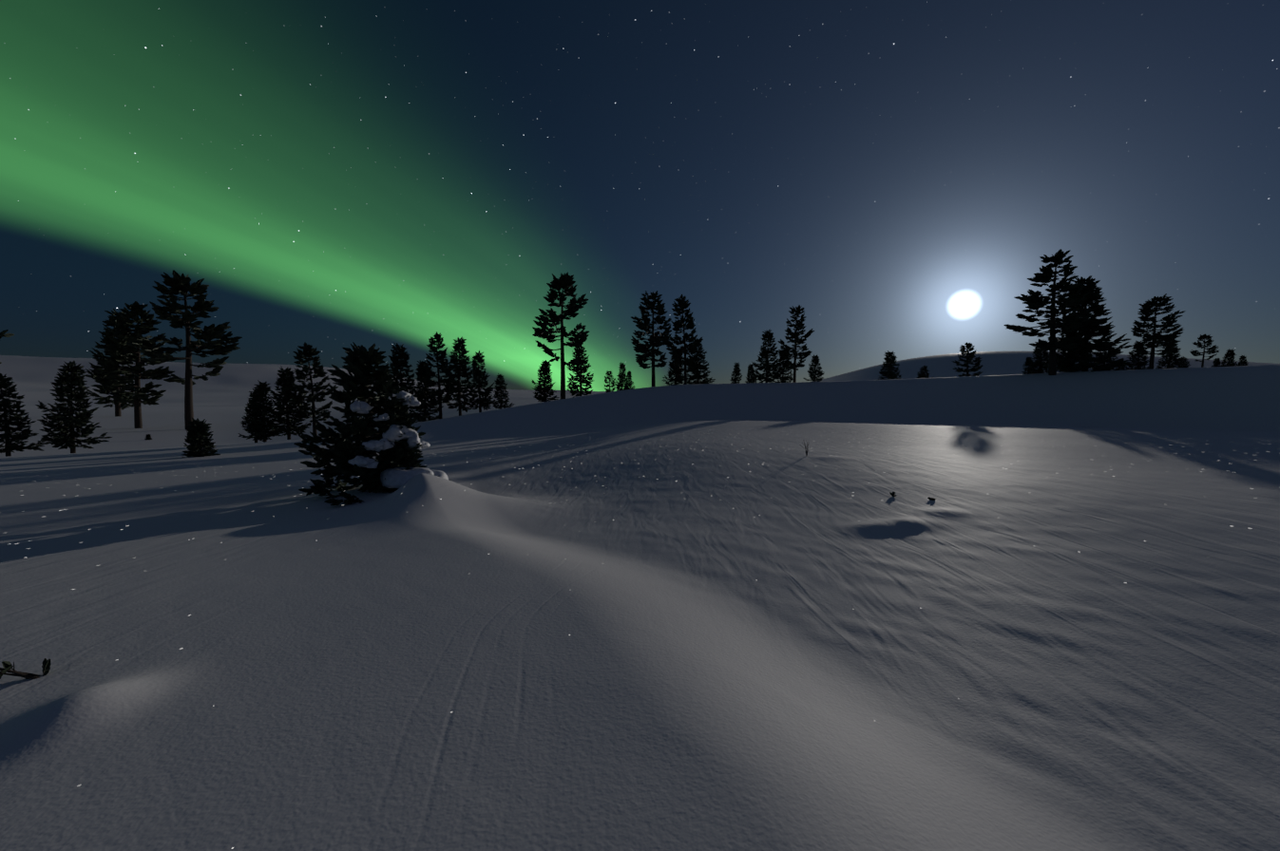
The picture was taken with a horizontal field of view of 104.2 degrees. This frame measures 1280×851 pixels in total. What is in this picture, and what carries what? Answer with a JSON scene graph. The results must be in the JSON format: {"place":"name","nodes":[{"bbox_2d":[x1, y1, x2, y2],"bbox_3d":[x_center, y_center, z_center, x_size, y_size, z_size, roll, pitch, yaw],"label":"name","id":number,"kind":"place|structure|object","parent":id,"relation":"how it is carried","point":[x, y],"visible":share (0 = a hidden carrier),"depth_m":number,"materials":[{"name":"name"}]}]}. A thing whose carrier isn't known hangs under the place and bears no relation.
{"place":"outdoors","nodes":[
{"label":"outdoors","id":0,"kind":"place"},
{"bbox_2d":[0,351,1279,850],"bbox_3d":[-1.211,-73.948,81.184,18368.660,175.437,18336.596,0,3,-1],"label":"snow terrain","id":1,"kind":"structure","parent":0,"point":[711,618],"depth_m":3.56,"materials":[{"name":"white snow"}]},
{"bbox_2d":[0,329,14,363],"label":"tree","id":2,"kind":"object","parent":1,"relation":"on","point":[2,334],"visible":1,"depth_m":136.34,"materials":[{"name":"green plant"}]},
{"bbox_2d":[0,373,50,457],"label":"tree","id":3,"kind":"object","parent":1,"relation":"on","point":[9,446],"visible":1,"depth_m":37.10,"materials":[{"name":"green plant"}]},
{"bbox_2d":[0,658,50,679],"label":"branch","id":4,"kind":"object","parent":1,"relation":"on","point":[8,666],"visible":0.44,"depth_m":2.71,"materials":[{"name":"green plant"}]},
{"bbox_2d":[35,361,112,453],"bbox_3d":[-45.196,-1.207,39.464,3.357,7.925,4.083,-1,3,-16],"label":"tree","id":5,"kind":"object","parent":1,"relation":"on","point":[73,379],"visible":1,"depth_m":39.04,"materials":[{"name":"green plant"}]},
{"bbox_2d":[84,308,151,417],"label":"tree","id":6,"kind":"object","parent":1,"relation":"on","point":[100,378],"visible":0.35,"depth_m":213.18,"materials":[{"name":"green plant"}]},
{"bbox_2d":[95,301,174,428],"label":"tree","id":7,"kind":"object","parent":1,"relation":"on","point":[121,353],"visible":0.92,"depth_m":117.52,"materials":[{"name":"green plant"}]},
{"bbox_2d":[144,434,152,439],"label":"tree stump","id":8,"kind":"object","parent":1,"relation":"on","point":[147,436],"visible":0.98,"depth_m":84.58,"materials":[{"name":"brown wood"}]},
{"bbox_2d":[125,269,242,429],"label":"tree","id":9,"kind":"object","parent":1,"relation":"on","point":[178,283],"visible":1,"depth_m":112.06,"materials":[{"name":"green plant"}]},
{"bbox_2d":[181,418,220,458],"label":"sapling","id":10,"kind":"object","parent":1,"relation":"on","point":[200,445],"visible":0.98,"depth_m":19.55,"materials":[{"name":"green plant"}]},
{"bbox_2d":[237,388,269,442],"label":"tree","id":11,"kind":"object","parent":1,"relation":"on","point":[256,397],"visible":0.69,"depth_m":47.00,"materials":[{"name":"green plant"}]},
{"bbox_2d":[243,380,283,442],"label":"tree","id":12,"kind":"object","parent":1,"relation":"on","point":[264,388],"visible":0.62,"depth_m":47.50,"materials":[{"name":"green plant"}]},
{"bbox_2d":[267,366,311,439],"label":"tree","id":13,"kind":"object","parent":1,"relation":"on","point":[286,380],"visible":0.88,"depth_m":48.46,"materials":[{"name":"green plant"}]},
{"bbox_2d":[282,342,338,437],"bbox_3d":[-33.008,-3.292,49.940,4.282,9.991,3.785,0,3,-2],"label":"tree","id":14,"kind":"object","parent":1,"relation":"on","point":[309,352],"visible":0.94,"depth_m":49.38,"materials":[{"name":"green plant"}]},
{"bbox_2d":[293,342,450,505],"bbox_3d":[-5.539,0.096,10.155,2.930,3.606,2.514,3,4,43],"label":"foreground spruce","id":15,"kind":"object","parent":1,"relation":"on","point":[347,455],"visible":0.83,"depth_m":9.84,"materials":[{"name":"green plant"}]},
{"bbox_2d":[360,406,427,493],"bbox_3d":[-4.991,0.740,10.217,1.358,2.245,1.147,0,3,8],"label":"foreground spruce","id":16,"kind":"object","parent":1,"relation":"on","point":[403,419],"visible":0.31,"depth_m":9.96,"materials":[{"name":"green plant"}]},
{"bbox_2d":[382,342,435,420],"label":"tree","id":17,"kind":"object","parent":1,"relation":"on","point":[402,362],"visible":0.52,"depth_m":38.44,"materials":[{"name":"green plant"}]},
{"bbox_2d":[408,360,443,422],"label":"tree","id":18,"kind":"object","parent":1,"relation":"on","point":[421,374],"visible":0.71,"depth_m":42.73,"materials":[{"name":"green plant"}]},
{"bbox_2d":[420,331,456,419],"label":"tree","id":19,"kind":"object","parent":1,"relation":"on","point":[445,369],"visible":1,"depth_m":40.45,"materials":[{"name":"green plant"}]},
{"bbox_2d":[443,336,478,416],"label":"tree","id":20,"kind":"object","parent":1,"relation":"on","point":[461,370],"visible":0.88,"depth_m":42.02,"materials":[{"name":"green plant"}]},
{"bbox_2d":[466,350,494,412],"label":"tree","id":21,"kind":"object","parent":1,"relation":"on","point":[481,380],"visible":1,"depth_m":42.36,"materials":[{"name":"green plant"}]},
{"bbox_2d":[491,373,515,409],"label":"tree","id":22,"kind":"object","parent":1,"relation":"on","point":[500,388],"visible":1,"depth_m":44.03,"materials":[{"name":"green plant"}]},
{"bbox_2d":[531,360,559,402],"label":"tree","id":23,"kind":"object","parent":1,"relation":"on","point":[546,390],"visible":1,"depth_m":41.76,"materials":[{"name":"green plant"}]},
{"bbox_2d":[532,271,589,400],"bbox_3d":[-6.474,-7.217,42.536,5.137,11.705,5.020,-2,3,-29],"label":"tree","id":24,"kind":"object","parent":1,"relation":"on","point":[564,281],"visible":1,"depth_m":42.31,"materials":[{"name":"green plant"}]},
{"bbox_2d":[566,345,593,398],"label":"tree","id":25,"kind":"object","parent":1,"relation":"on","point":[579,370],"visible":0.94,"depth_m":44.16,"materials":[{"name":"green plant"}]},
{"bbox_2d":[603,370,615,392],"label":"tree","id":26,"kind":"object","parent":1,"relation":"on","point":[613,384],"visible":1,"depth_m":45.58,"materials":[{"name":"green plant"}]},
{"bbox_2d":[614,362,629,391],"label":"tree","id":27,"kind":"object","parent":1,"relation":"on","point":[620,385],"visible":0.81,"depth_m":46.55,"materials":[{"name":"green plant"}]},
{"bbox_2d":[623,371,635,390],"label":"tree","id":28,"kind":"object","parent":1,"relation":"on","point":[630,383],"visible":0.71,"depth_m":46.61,"materials":[{"name":"green plant"}]},
{"bbox_2d":[630,290,671,386],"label":"tree","id":29,"kind":"object","parent":1,"relation":"on","point":[655,339],"visible":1,"depth_m":43.16,"materials":[{"name":"green plant"}]},
{"bbox_2d":[661,347,684,385],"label":"tree","id":30,"kind":"object","parent":1,"relation":"on","point":[678,375],"visible":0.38,"depth_m":46.35,"materials":[{"name":"green plant"}]},
{"bbox_2d":[664,294,703,384],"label":"tree","id":31,"kind":"object","parent":1,"relation":"on","point":[682,305],"visible":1,"depth_m":44.14,"materials":[{"name":"green plant"}]},
{"bbox_2d":[683,338,715,384],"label":"tree","id":32,"kind":"object","parent":1,"relation":"on","point":[697,375],"visible":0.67,"depth_m":45.16,"materials":[{"name":"green plant"}]},
{"bbox_2d":[729,362,742,383],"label":"tree","id":33,"kind":"object","parent":1,"relation":"on","point":[735,372],"visible":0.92,"depth_m":46.82,"materials":[{"name":"green plant"}]},
{"bbox_2d":[745,363,757,383],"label":"tree","id":34,"kind":"object","parent":1,"relation":"on","point":[749,373],"visible":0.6,"depth_m":46.56,"materials":[{"name":"green plant"}]},
{"bbox_2d":[749,328,782,382],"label":"tree","id":35,"kind":"object","parent":1,"relation":"on","point":[765,354],"visible":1,"depth_m":44.11,"materials":[{"name":"green plant"}]},
{"bbox_2d":[767,349,793,382],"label":"tree","id":36,"kind":"object","parent":1,"relation":"on","point":[784,377],"visible":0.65,"depth_m":44.62,"materials":[{"name":"green plant"}]},
{"bbox_2d":[777,305,814,382],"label":"tree","id":37,"kind":"object","parent":1,"relation":"on","point":[797,327],"visible":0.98,"depth_m":43.33,"materials":[{"name":"green plant"}]},
{"bbox_2d":[802,354,824,382],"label":"tree","id":38,"kind":"object","parent":1,"relation":"on","point":[811,372],"visible":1,"depth_m":42.10,"materials":[{"name":"green plant"}]},
{"bbox_2d":[878,350,901,380],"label":"tree","id":39,"kind":"object","parent":1,"relation":"on","point":[890,359],"visible":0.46,"depth_m":56.69,"materials":[{"name":"green plant"}]},
{"bbox_2d":[917,365,933,378],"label":"tree","id":40,"kind":"object","parent":1,"relation":"on","point":[923,374],"visible":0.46,"depth_m":64.75,"materials":[{"name":"green plant"}]},
{"bbox_2d":[952,342,983,377],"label":"tree","id":41,"kind":"object","parent":1,"relation":"on","point":[970,357],"visible":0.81,"depth_m":48.01,"materials":[{"name":"green plant"}]},
{"bbox_2d":[1021,357,1034,374],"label":"tree","id":42,"kind":"object","parent":1,"relation":"on","point":[1028,369],"visible":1,"depth_m":34.48,"materials":[{"name":"green plant"}]},
{"bbox_2d":[1029,339,1059,373],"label":"tree","id":43,"kind":"object","parent":1,"relation":"on","point":[1040,366],"visible":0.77,"depth_m":35.52,"materials":[{"name":"green plant"}]},
{"bbox_2d":[1003,248,1092,375],"bbox_3d":[27.270,-7.135,32.844,4.156,8.536,4.708,0,3,-9],"label":"tree","id":44,"kind":"object","parent":1,"relation":"on","point":[1035,300],"visible":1,"depth_m":32.37,"materials":[{"name":"green plant"}]},
{"bbox_2d":[1055,325,1092,372],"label":"tree","id":45,"kind":"object","parent":1,"relation":"on","point":[1062,352],"visible":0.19,"depth_m":34.66,"materials":[{"name":"green plant"}]},
{"bbox_2d":[1055,275,1133,372],"bbox_3d":[29.929,-6.606,33.669,4.038,6.975,4.640,0,3,3],"label":"tree","id":46,"kind":"object","parent":1,"relation":"on","point":[1091,330],"visible":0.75,"depth_m":32.70,"materials":[{"name":"green plant"}]},
{"bbox_2d":[1090,341,1124,370],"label":"tree","id":47,"kind":"object","parent":1,"relation":"on","point":[1106,362],"visible":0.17,"depth_m":34.02,"materials":[{"name":"green plant"}]},
{"bbox_2d":[1115,359,1129,370],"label":"tree","id":48,"kind":"object","parent":1,"relation":"on","point":[1118,368],"visible":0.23,"depth_m":33.62,"materials":[{"name":"green plant"}]},
{"bbox_2d":[1122,340,1154,369],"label":"tree","id":49,"kind":"object","parent":1,"relation":"on","point":[1139,364],"visible":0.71,"depth_m":32.35,"materials":[{"name":"green plant"}]},
{"bbox_2d":[1130,293,1185,369],"bbox_3d":[31.599,-5.549,30.521,2.516,4.904,2.291,1,3,24],"label":"tree","id":50,"kind":"object","parent":1,"relation":"on","point":[1147,310],"visible":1,"depth_m":30.24,"materials":[{"name":"green plant"}]},
{"bbox_2d":[1155,343,1183,368],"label":"tree","id":51,"kind":"object","parent":1,"relation":"on","point":[1174,358],"visible":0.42,"depth_m":31.93,"materials":[{"name":"green plant"}]},
{"bbox_2d":[1173,356,1190,367],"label":"tree","id":52,"kind":"object","parent":1,"relation":"on","point":[1183,361],"visible":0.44,"depth_m":32.27,"materials":[{"name":"green plant"}]},
{"bbox_2d":[1190,333,1219,367],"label":"tree","id":53,"kind":"object","parent":1,"relation":"on","point":[1208,342],"visible":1,"depth_m":29.64,"materials":[{"name":"green plant"}]},
{"bbox_2d":[1210,358,1221,367],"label":"tree","id":54,"kind":"object","parent":1,"relation":"on","point":[1216,361],"visible":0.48,"depth_m":30.56,"materials":[{"name":"green plant"}]},
{"bbox_2d":[1219,348,1240,366],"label":"tree","id":55,"kind":"object","parent":1,"relation":"on","point":[1230,353],"visible":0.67,"depth_m":30.17,"materials":[{"name":"green plant"}]},
{"bbox_2d":[1236,355,1248,365],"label":"tree","id":56,"kind":"object","parent":1,"relation":"on","point":[1242,362],"visible":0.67,"depth_m":30.48,"materials":[{"name":"green plant"}]},
{"bbox_2d":[0,0,1279,391],"label":"sky","id":57,"kind":"structure","parent":0,"point":[335,174],"materials":[{"name":"blue"}]}
]}

